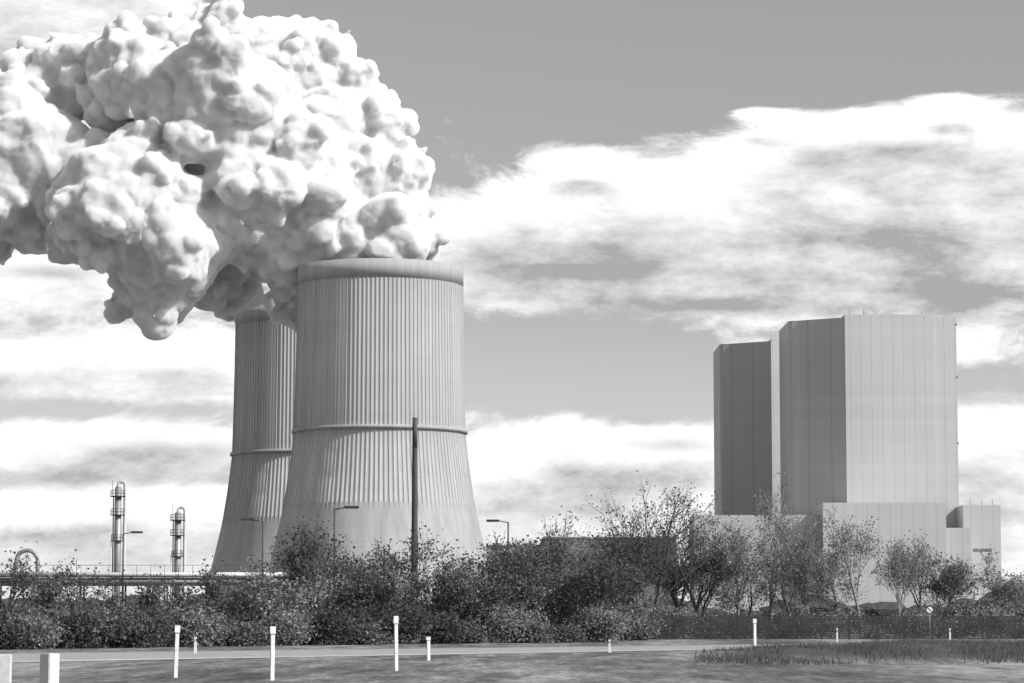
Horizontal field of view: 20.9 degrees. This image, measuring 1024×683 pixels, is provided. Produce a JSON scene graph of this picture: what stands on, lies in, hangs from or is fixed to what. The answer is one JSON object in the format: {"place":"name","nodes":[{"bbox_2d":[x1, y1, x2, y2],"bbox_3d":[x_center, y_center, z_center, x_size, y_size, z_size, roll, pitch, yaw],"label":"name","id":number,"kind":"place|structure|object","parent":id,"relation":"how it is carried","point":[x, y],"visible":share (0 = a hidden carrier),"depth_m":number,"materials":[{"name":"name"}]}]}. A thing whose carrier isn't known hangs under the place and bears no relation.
{"place":"outdoors","nodes":[
{"label":"outdoors","id":0,"kind":"place"},
{"bbox_2d":[211,303,296,598],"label":"cooling tower","id":1,"kind":"structure","parent":0,"point":[264,385],"depth_m":1515.14,"materials":[{"name":"concrete"}]},
{"bbox_2d":[268,258,485,604],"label":"cooling tower","id":2,"kind":"structure","parent":0,"point":[379,354],"depth_m":1326.15,"materials":[{"name":"concrete"}]},
{"bbox_2d":[0,641,996,661],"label":"road","id":3,"kind":"structure","parent":0,"point":[102,656],"depth_m":148.44,"materials":[{"name":"grey asphalt"}]},
{"bbox_2d":[0,626,1023,682],"bbox_3d":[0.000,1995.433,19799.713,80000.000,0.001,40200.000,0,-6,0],"label":"ground","id":4,"kind":"structure","parent":0,"point":[611,667],"depth_m":97.00,"materials":[{"name":"grey plant"}]},
{"bbox_2d":[0,654,11,682],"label":"bollard","id":5,"kind":"object","parent":4,"relation":"on","point":[5,668],"visible":1,"depth_m":71.35,"materials":[{"name":"concrete"}]},
{"bbox_2d":[0,541,56,621],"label":"bush","id":6,"kind":"object","parent":4,"relation":"on","point":[21,583],"visible":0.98,"depth_m":168.27,"materials":[{"name":"grey plant"}]},
{"bbox_2d":[0,608,59,649],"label":"shrub","id":7,"kind":"object","parent":4,"relation":"on","point":[18,639],"visible":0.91,"depth_m":163.46,"materials":[{"name":"grey plant"}]},
{"bbox_2d":[6,603,69,642],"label":"shrub","id":8,"kind":"object","parent":4,"relation":"on","point":[44,613],"visible":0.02,"depth_m":172.81,"materials":[{"name":"grey plant"}]},
{"bbox_2d":[6,603,72,648],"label":"shrub","id":9,"kind":"object","parent":4,"relation":"on","point":[46,631],"visible":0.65,"depth_m":165.50,"materials":[{"name":"grey plant"}]},
{"bbox_2d":[19,567,74,646],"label":"bush","id":10,"kind":"object","parent":4,"relation":"on","point":[53,596],"visible":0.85,"depth_m":173.52,"materials":[{"name":"grey plant"}]},
{"bbox_2d":[40,653,59,682],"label":"bollard","id":11,"kind":"object","parent":4,"relation":"on","point":[49,667],"visible":1,"depth_m":69.39,"materials":[{"name":"concrete"}]},
{"bbox_2d":[22,549,124,615],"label":"bush","id":12,"kind":"object","parent":4,"relation":"on","point":[73,594],"visible":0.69,"depth_m":180.57,"materials":[{"name":"grey plant"}]},
{"bbox_2d":[42,604,110,648],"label":"shrub","id":13,"kind":"object","parent":4,"relation":"on","point":[80,639],"visible":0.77,"depth_m":169.88,"materials":[{"name":"grey plant"}]},
{"bbox_2d":[51,595,154,647],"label":"shrub","id":14,"kind":"object","parent":4,"relation":"on","point":[114,622],"visible":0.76,"depth_m":171.36,"materials":[{"name":"grey plant"}]},
{"bbox_2d":[82,578,132,645],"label":"bush","id":15,"kind":"object","parent":4,"relation":"on","point":[111,603],"visible":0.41,"depth_m":184.02,"materials":[{"name":"grey plant"}]},
{"bbox_2d":[110,480,126,609],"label":"process column","id":16,"kind":"structure","parent":4,"relation":"on","point":[116,537],"depth_m":518.58,"materials":[{"name":"metal"}]},
{"bbox_2d":[90,602,186,647],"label":"shrub","id":17,"kind":"object","parent":4,"relation":"on","point":[152,630],"visible":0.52,"depth_m":173.27,"materials":[{"name":"grey plant"}]},
{"bbox_2d":[0,548,282,614],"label":"pipe rack","id":18,"kind":"object","parent":4,"relation":"on","point":[178,581],"visible":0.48,"depth_m":397.18,"materials":[{"name":"metal"}]},
{"bbox_2d":[123,566,185,621],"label":"bush","id":19,"kind":"object","parent":4,"relation":"on","point":[150,594],"visible":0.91,"depth_m":180.52,"materials":[{"name":"grey plant"}]},
{"bbox_2d":[122,600,208,646],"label":"shrub","id":20,"kind":"object","parent":4,"relation":"on","point":[172,620],"visible":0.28,"depth_m":179.57,"materials":[{"name":"grey plant"}]},
{"bbox_2d":[173,625,179,677],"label":"marker post","id":21,"kind":"object","parent":4,"relation":"on","point":[176,647],"visible":1,"depth_m":83.19,"materials":[{"name":"white paint"}]},
{"bbox_2d":[170,505,186,608],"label":"process column","id":22,"kind":"structure","parent":4,"relation":"on","point":[177,554],"depth_m":558.27,"materials":[{"name":"metal"}]},
{"bbox_2d":[163,574,211,645],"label":"bush","id":23,"kind":"object","parent":4,"relation":"on","point":[189,600],"visible":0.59,"depth_m":186.48,"materials":[{"name":"grey plant"}]},
{"bbox_2d":[161,600,245,646],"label":"shrub","id":24,"kind":"object","parent":4,"relation":"on","point":[204,632],"visible":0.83,"depth_m":180.57,"materials":[{"name":"grey plant"}]},
{"bbox_2d":[190,556,241,612],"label":"bush","id":25,"kind":"object","parent":4,"relation":"on","point":[212,590],"visible":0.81,"depth_m":192.17,"materials":[{"name":"grey plant"}]},
{"bbox_2d":[182,598,259,629],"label":"shrub","id":26,"kind":"object","parent":4,"relation":"on","point":[228,613],"visible":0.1,"depth_m":191.24,"materials":[{"name":"grey plant"}]},
{"bbox_2d":[201,613,260,645],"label":"shrub","id":27,"kind":"object","parent":4,"relation":"on","point":[216,643],"visible":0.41,"depth_m":184.68,"materials":[{"name":"grey plant"}]},
{"bbox_2d":[209,573,276,619],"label":"bush","id":28,"kind":"object","parent":4,"relation":"on","point":[242,601],"visible":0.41,"depth_m":197.21,"materials":[{"name":"grey plant"}]},
{"bbox_2d":[222,615,280,645],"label":"shrub","id":29,"kind":"object","parent":4,"relation":"on","point":[256,636],"visible":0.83,"depth_m":184.59,"materials":[{"name":"grey plant"}]},
{"bbox_2d":[216,553,324,625],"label":"bush","id":30,"kind":"object","parent":4,"relation":"on","point":[261,586],"visible":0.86,"depth_m":192.00,"materials":[{"name":"grey plant"}]},
{"bbox_2d":[235,598,307,644],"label":"shrub","id":31,"kind":"object","parent":4,"relation":"on","point":[251,614],"visible":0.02,"depth_m":194.88,"materials":[{"name":"grey plant"}]},
{"bbox_2d":[270,626,275,679],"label":"marker post","id":32,"kind":"object","parent":4,"relation":"on","point":[272,648],"visible":1,"depth_m":79.26,"materials":[{"name":"white paint"}]},
{"bbox_2d":[244,600,321,645],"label":"shrub","id":33,"kind":"object","parent":4,"relation":"on","point":[291,628],"visible":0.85,"depth_m":188.74,"materials":[{"name":"grey plant"}]},
{"bbox_2d":[252,567,331,611],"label":"bush","id":34,"kind":"object","parent":4,"relation":"on","point":[317,592],"visible":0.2,"depth_m":202.32,"materials":[{"name":"grey plant"}]},
{"bbox_2d":[258,510,375,643],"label":"bush","id":35,"kind":"object","parent":4,"relation":"on","point":[310,547],"visible":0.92,"depth_m":199.85,"materials":[{"name":"grey plant"}]},
{"bbox_2d":[292,601,371,644],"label":"shrub","id":36,"kind":"object","parent":4,"relation":"on","point":[333,623],"visible":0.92,"depth_m":193.08,"materials":[{"name":"grey plant"}]},
{"bbox_2d":[310,544,411,617],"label":"bush","id":37,"kind":"object","parent":4,"relation":"on","point":[348,598],"visible":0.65,"depth_m":204.75,"materials":[{"name":"grey plant"}]},
{"bbox_2d":[334,610,393,644],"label":"shrub","id":38,"kind":"object","parent":4,"relation":"on","point":[373,633],"visible":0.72,"depth_m":195.30,"materials":[{"name":"grey plant"}]},
{"bbox_2d":[304,584,429,623],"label":"shrub","id":39,"kind":"object","parent":4,"relation":"on","point":[337,601],"visible":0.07,"depth_m":207.10,"materials":[{"name":"grey plant"}]},
{"bbox_2d":[336,596,408,641],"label":"shrub","id":40,"kind":"object","parent":4,"relation":"on","point":[364,609],"visible":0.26,"depth_m":201.54,"materials":[{"name":"grey plant"}]},
{"bbox_2d":[344,563,409,613],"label":"bush","id":41,"kind":"object","parent":4,"relation":"on","point":[389,589],"visible":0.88,"depth_m":202.72,"materials":[{"name":"grey plant"}]},
{"bbox_2d":[393,616,397,670],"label":"marker post","id":42,"kind":"object","parent":4,"relation":"on","point":[395,620],"visible":0.98,"depth_m":94.22,"materials":[{"name":"white paint"}]},
{"bbox_2d":[357,598,447,643],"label":"shrub","id":43,"kind":"object","parent":4,"relation":"on","point":[412,624],"visible":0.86,"depth_m":199.93,"materials":[{"name":"grey plant"}]},
{"bbox_2d":[347,519,468,642],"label":"bush","id":44,"kind":"object","parent":4,"relation":"on","point":[404,559],"visible":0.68,"depth_m":212.68,"materials":[{"name":"grey plant"}]},
{"bbox_2d":[411,418,417,602],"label":"pole","id":45,"kind":"object","parent":4,"relation":"on","point":[414,506],"visible":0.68,"depth_m":999.03,"materials":[{"name":"metal"}]},
{"bbox_2d":[384,598,468,642],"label":"shrub","id":46,"kind":"object","parent":4,"relation":"on","point":[446,613],"visible":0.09,"depth_m":209.24,"materials":[{"name":"grey plant"}]},
{"bbox_2d":[413,610,474,643],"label":"shrub","id":47,"kind":"object","parent":4,"relation":"on","point":[448,632],"visible":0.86,"depth_m":203.29,"materials":[{"name":"grey plant"}]},
{"bbox_2d":[392,546,512,624],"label":"bush","id":48,"kind":"object","parent":4,"relation":"on","point":[457,588],"visible":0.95,"depth_m":208.42,"materials":[{"name":"grey plant"}]},
{"bbox_2d":[451,610,493,643],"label":"shrub","id":49,"kind":"object","parent":4,"relation":"on","point":[478,632],"visible":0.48,"depth_m":207.37,"materials":[{"name":"grey plant"}]},
{"bbox_2d":[425,547,525,622],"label":"bush","id":50,"kind":"object","parent":4,"relation":"on","point":[499,593],"visible":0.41,"depth_m":212.84,"materials":[{"name":"black plant"}]},
{"bbox_2d":[426,600,540,642],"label":"shrub","id":51,"kind":"object","parent":4,"relation":"on","point":[463,615],"visible":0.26,"depth_m":214.08,"materials":[{"name":"grey plant"}]},
{"bbox_2d":[474,543,538,642],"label":"bare tree","id":52,"kind":"object","parent":4,"relation":"on","point":[499,567],"visible":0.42,"depth_m":217.07,"materials":[{"name":"grey plant"}]},
{"bbox_2d":[464,599,556,642],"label":"shrub","id":53,"kind":"object","parent":4,"relation":"on","point":[506,622],"visible":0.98,"depth_m":210.61,"materials":[{"name":"grey plant"}]},
{"bbox_2d":[2,587,1023,626],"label":"tree belt","id":54,"kind":"object","parent":4,"relation":"on","point":[882,608],"visible":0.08,"depth_m":666.73,"materials":[{"name":"black plant"}]},
{"bbox_2d":[464,521,571,624],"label":"sparse tree","id":55,"kind":"object","parent":4,"relation":"on","point":[528,567],"visible":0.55,"depth_m":217.51,"materials":[{"name":"grey plant"}]},
{"bbox_2d":[470,536,578,641],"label":"tree","id":56,"kind":"object","parent":4,"relation":"on","point":[525,579],"visible":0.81,"depth_m":215.80,"materials":[{"name":"grey plant"}]},
{"bbox_2d":[504,619,560,642],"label":"shrub","id":57,"kind":"object","parent":4,"relation":"on","point":[544,638],"visible":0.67,"depth_m":211.75,"materials":[{"name":"grey plant"}]},
{"bbox_2d":[507,532,605,611],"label":"dark tree","id":58,"kind":"object","parent":4,"relation":"on","point":[555,557],"visible":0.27,"depth_m":225.82,"materials":[{"name":"grey plant"}]},
{"bbox_2d":[515,550,609,630],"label":"tree","id":59,"kind":"object","parent":4,"relation":"on","point":[554,603],"visible":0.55,"depth_m":221.28,"materials":[{"name":"grey plant"}]},
{"bbox_2d":[540,506,601,635],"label":"bare tree","id":60,"kind":"object","parent":4,"relation":"on","point":[570,556],"visible":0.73,"depth_m":227.11,"materials":[{"name":"grey plant"}]},
{"bbox_2d":[549,618,595,642],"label":"shrub","id":61,"kind":"object","parent":4,"relation":"on","point":[567,634],"visible":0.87,"depth_m":215.43,"materials":[{"name":"grey plant"}]},
{"bbox_2d":[526,591,636,633],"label":"shrub","id":62,"kind":"object","parent":4,"relation":"on","point":[582,609],"visible":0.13,"depth_m":228.59,"materials":[{"name":"grey plant"}]},
{"bbox_2d":[547,539,639,640],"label":"dark tree","id":63,"kind":"object","parent":4,"relation":"on","point":[600,577],"visible":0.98,"depth_m":221.08,"materials":[{"name":"black plant"}]},
{"bbox_2d":[555,602,639,641],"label":"shrub","id":64,"kind":"object","parent":4,"relation":"on","point":[605,623],"visible":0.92,"depth_m":219.63,"materials":[{"name":"grey plant"}]},
{"bbox_2d":[570,544,658,640],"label":"dark tree","id":65,"kind":"object","parent":4,"relation":"on","point":[635,584],"visible":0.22,"depth_m":233.32,"materials":[{"name":"grey plant"}]},
{"bbox_2d":[569,527,665,640],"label":"sparse tree","id":66,"kind":"object","parent":4,"relation":"on","point":[646,571],"visible":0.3,"depth_m":237.32,"materials":[{"name":"grey plant"}]},
{"bbox_2d":[582,593,671,640],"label":"shrub","id":67,"kind":"object","parent":4,"relation":"on","point":[641,617],"visible":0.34,"depth_m":232.47,"materials":[{"name":"grey plant"}]},
{"bbox_2d":[568,498,686,639],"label":"sparse tree","id":68,"kind":"object","parent":4,"relation":"on","point":[625,548],"visible":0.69,"depth_m":238.76,"materials":[{"name":"grey plant"}]},
{"bbox_2d":[615,612,662,639],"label":"shrub","id":69,"kind":"object","parent":4,"relation":"on","point":[638,637],"visible":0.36,"depth_m":240.36,"materials":[{"name":"grey plant"}]},
{"bbox_2d":[640,604,694,637],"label":"shrub","id":70,"kind":"object","parent":4,"relation":"on","point":[663,612],"visible":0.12,"depth_m":254.26,"materials":[{"name":"grey plant"}]},
{"bbox_2d":[571,471,765,638],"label":"sparse tree","id":71,"kind":"object","parent":4,"relation":"on","point":[663,563],"visible":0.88,"depth_m":258.60,"materials":[{"name":"grey plant"}]},
{"bbox_2d":[648,602,705,638],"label":"shrub","id":72,"kind":"object","parent":4,"relation":"on","point":[677,613],"visible":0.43,"depth_m":254.17,"materials":[{"name":"grey plant"}]},
{"bbox_2d":[648,556,706,637],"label":"birch tree","id":73,"kind":"object","parent":4,"relation":"on","point":[665,583],"visible":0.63,"depth_m":264.91,"materials":[{"name":"grey plant"}]},
{"bbox_2d":[631,529,730,637],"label":"tree","id":74,"kind":"object","parent":4,"relation":"on","point":[679,586],"visible":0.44,"depth_m":265.75,"materials":[{"name":"grey plant"}]},
{"bbox_2d":[646,507,749,617],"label":"sparse tree","id":75,"kind":"object","parent":4,"relation":"on","point":[700,599],"visible":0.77,"depth_m":262.36,"materials":[{"name":"grey plant"}]},
{"bbox_2d":[682,607,724,637],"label":"shrub","id":76,"kind":"object","parent":4,"relation":"on","point":[712,614],"visible":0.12,"depth_m":260.76,"materials":[{"name":"grey plant"}]},
{"bbox_2d":[689,533,741,614],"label":"sparse tree","id":77,"kind":"object","parent":4,"relation":"on","point":[704,606],"visible":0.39,"depth_m":267.06,"materials":[{"name":"grey plant"}]},
{"bbox_2d":[707,550,780,637],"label":"tree","id":78,"kind":"object","parent":4,"relation":"on","point":[729,596],"visible":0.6,"depth_m":268.19,"materials":[{"name":"grey plant"}]},
{"bbox_2d":[714,609,779,637],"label":"shrub","id":79,"kind":"object","parent":4,"relation":"on","point":[744,626],"visible":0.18,"depth_m":257.28,"materials":[{"name":"grey plant"}]},
{"bbox_2d":[707,519,789,617],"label":"birch tree","id":80,"kind":"object","parent":4,"relation":"on","point":[736,553],"visible":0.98,"depth_m":260.37,"materials":[{"name":"grey plant"}]},
{"bbox_2d":[689,515,821,613],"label":"annex","id":81,"kind":"object","parent":4,"relation":"on","point":[729,519],"visible":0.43,"depth_m":1427.17,"materials":[{"name":"grey metal"}]},
{"bbox_2d":[746,472,826,626],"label":"birch tree","id":82,"kind":"object","parent":4,"relation":"on","point":[780,528],"visible":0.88,"depth_m":265.69,"materials":[{"name":"grey plant"}]},
{"bbox_2d":[747,545,829,637],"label":"sparse tree","id":83,"kind":"object","parent":4,"relation":"on","point":[781,572],"visible":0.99,"depth_m":261.85,"materials":[{"name":"grey plant"}]},
{"bbox_2d":[765,513,832,637],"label":"birch tree","id":84,"kind":"object","parent":4,"relation":"on","point":[805,547],"visible":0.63,"depth_m":268.63,"materials":[{"name":"grey plant"}]},
{"bbox_2d":[777,607,838,637],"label":"shrub","id":85,"kind":"object","parent":4,"relation":"on","point":[803,613],"visible":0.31,"depth_m":257.30,"materials":[{"name":"grey plant"}]},
{"bbox_2d":[778,543,868,637],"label":"tree","id":86,"kind":"object","parent":4,"relation":"on","point":[821,590],"visible":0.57,"depth_m":270.58,"materials":[{"name":"grey plant"}]},
{"bbox_2d":[779,500,883,634],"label":"birch tree","id":87,"kind":"object","parent":4,"relation":"on","point":[845,543],"visible":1,"depth_m":264.44,"materials":[{"name":"grey plant"}]},
{"bbox_2d":[655,616,1023,639],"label":"hedge","id":88,"kind":"object","parent":4,"relation":"on","point":[821,629],"visible":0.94,"depth_m":250.63,"materials":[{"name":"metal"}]},
{"bbox_2d":[821,601,880,637],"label":"shrub","id":89,"kind":"object","parent":4,"relation":"on","point":[838,612],"visible":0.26,"depth_m":264.47,"materials":[{"name":"grey plant"}]},
{"bbox_2d":[779,314,958,527],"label":"boiler house","id":90,"kind":"structure","parent":4,"relation":"on","point":[868,409],"depth_m":1465.32,"materials":[{"name":"grey metal"}]},
{"bbox_2d":[815,503,947,607],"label":"industrial building","id":91,"kind":"structure","parent":4,"relation":"on","point":[896,519],"depth_m":1417.30,"materials":[{"name":"grey metal"}]},
{"bbox_2d":[865,535,935,637],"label":"birch tree","id":92,"kind":"object","parent":4,"relation":"on","point":[901,573],"visible":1,"depth_m":266.99,"materials":[{"name":"grey plant"}]},
{"bbox_2d":[881,529,946,637],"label":"birch tree","id":93,"kind":"object","parent":4,"relation":"on","point":[923,566],"visible":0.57,"depth_m":270.64,"materials":[{"name":"grey plant"}]},
{"bbox_2d":[885,608,945,637],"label":"shrub","id":94,"kind":"object","parent":4,"relation":"on","point":[920,614],"visible":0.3,"depth_m":260.60,"materials":[{"name":"grey plant"}]},
{"bbox_2d":[911,550,988,637],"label":"sparse tree","id":95,"kind":"object","parent":4,"relation":"on","point":[944,579],"visible":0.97,"depth_m":268.99,"materials":[{"name":"grey plant"}]},
{"bbox_2d":[923,554,985,637],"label":"tree","id":96,"kind":"object","parent":4,"relation":"on","point":[964,590],"visible":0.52,"depth_m":271.36,"materials":[{"name":"grey plant"}]},
{"bbox_2d":[934,610,978,637],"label":"shrub","id":97,"kind":"object","parent":4,"relation":"on","point":[956,626],"visible":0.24,"depth_m":261.33,"materials":[{"name":"grey plant"}]},
{"bbox_2d":[946,528,970,600],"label":"annex","id":98,"kind":"object","parent":4,"relation":"on","point":[958,541],"visible":0.43,"depth_m":1421.62,"materials":[{"name":"grey metal"}]},
{"bbox_2d":[916,591,1004,637],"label":"shrub","id":99,"kind":"object","parent":4,"relation":"on","point":[955,611],"visible":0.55,"depth_m":265.28,"materials":[{"name":"grey plant"}]},
{"bbox_2d":[956,505,1001,599],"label":"annex","id":100,"kind":"object","parent":4,"relation":"on","point":[982,523],"visible":0.5,"depth_m":1437.26,"materials":[{"name":"grey metal"}]},
{"bbox_2d":[965,596,1021,637],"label":"shrub","id":101,"kind":"object","parent":4,"relation":"on","point":[995,612],"visible":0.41,"depth_m":260.95,"materials":[{"name":"grey plant"}]},
{"bbox_2d":[972,544,1023,637],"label":"birch tree","id":102,"kind":"object","parent":4,"relation":"on","point":[1009,590],"visible":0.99,"depth_m":265.47,"materials":[{"name":"grey plant"}]},
{"bbox_2d":[0,0,1023,606],"label":"sky","id":103,"kind":"structure","parent":0,"point":[623,192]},
{"bbox_2d":[541,537,675,599],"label":"building","id":104,"kind":"structure","parent":0,"point":[652,589],"depth_m":947.68,"materials":[{"name":"concrete"}]},
{"bbox_2d":[713,338,780,514],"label":"boiler house","id":105,"kind":"structure","parent":0,"point":[746,418],"depth_m":1596.04,"materials":[{"name":"grey metal"}]},
{"bbox_2d":[668,637,1023,665],"bbox_3d":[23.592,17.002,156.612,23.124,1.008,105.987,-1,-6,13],"label":"verge grass","id":106,"kind":"structure","parent":0,"point":[1012,649],"depth_m":117.94,"materials":[{"name":"grey plant"}]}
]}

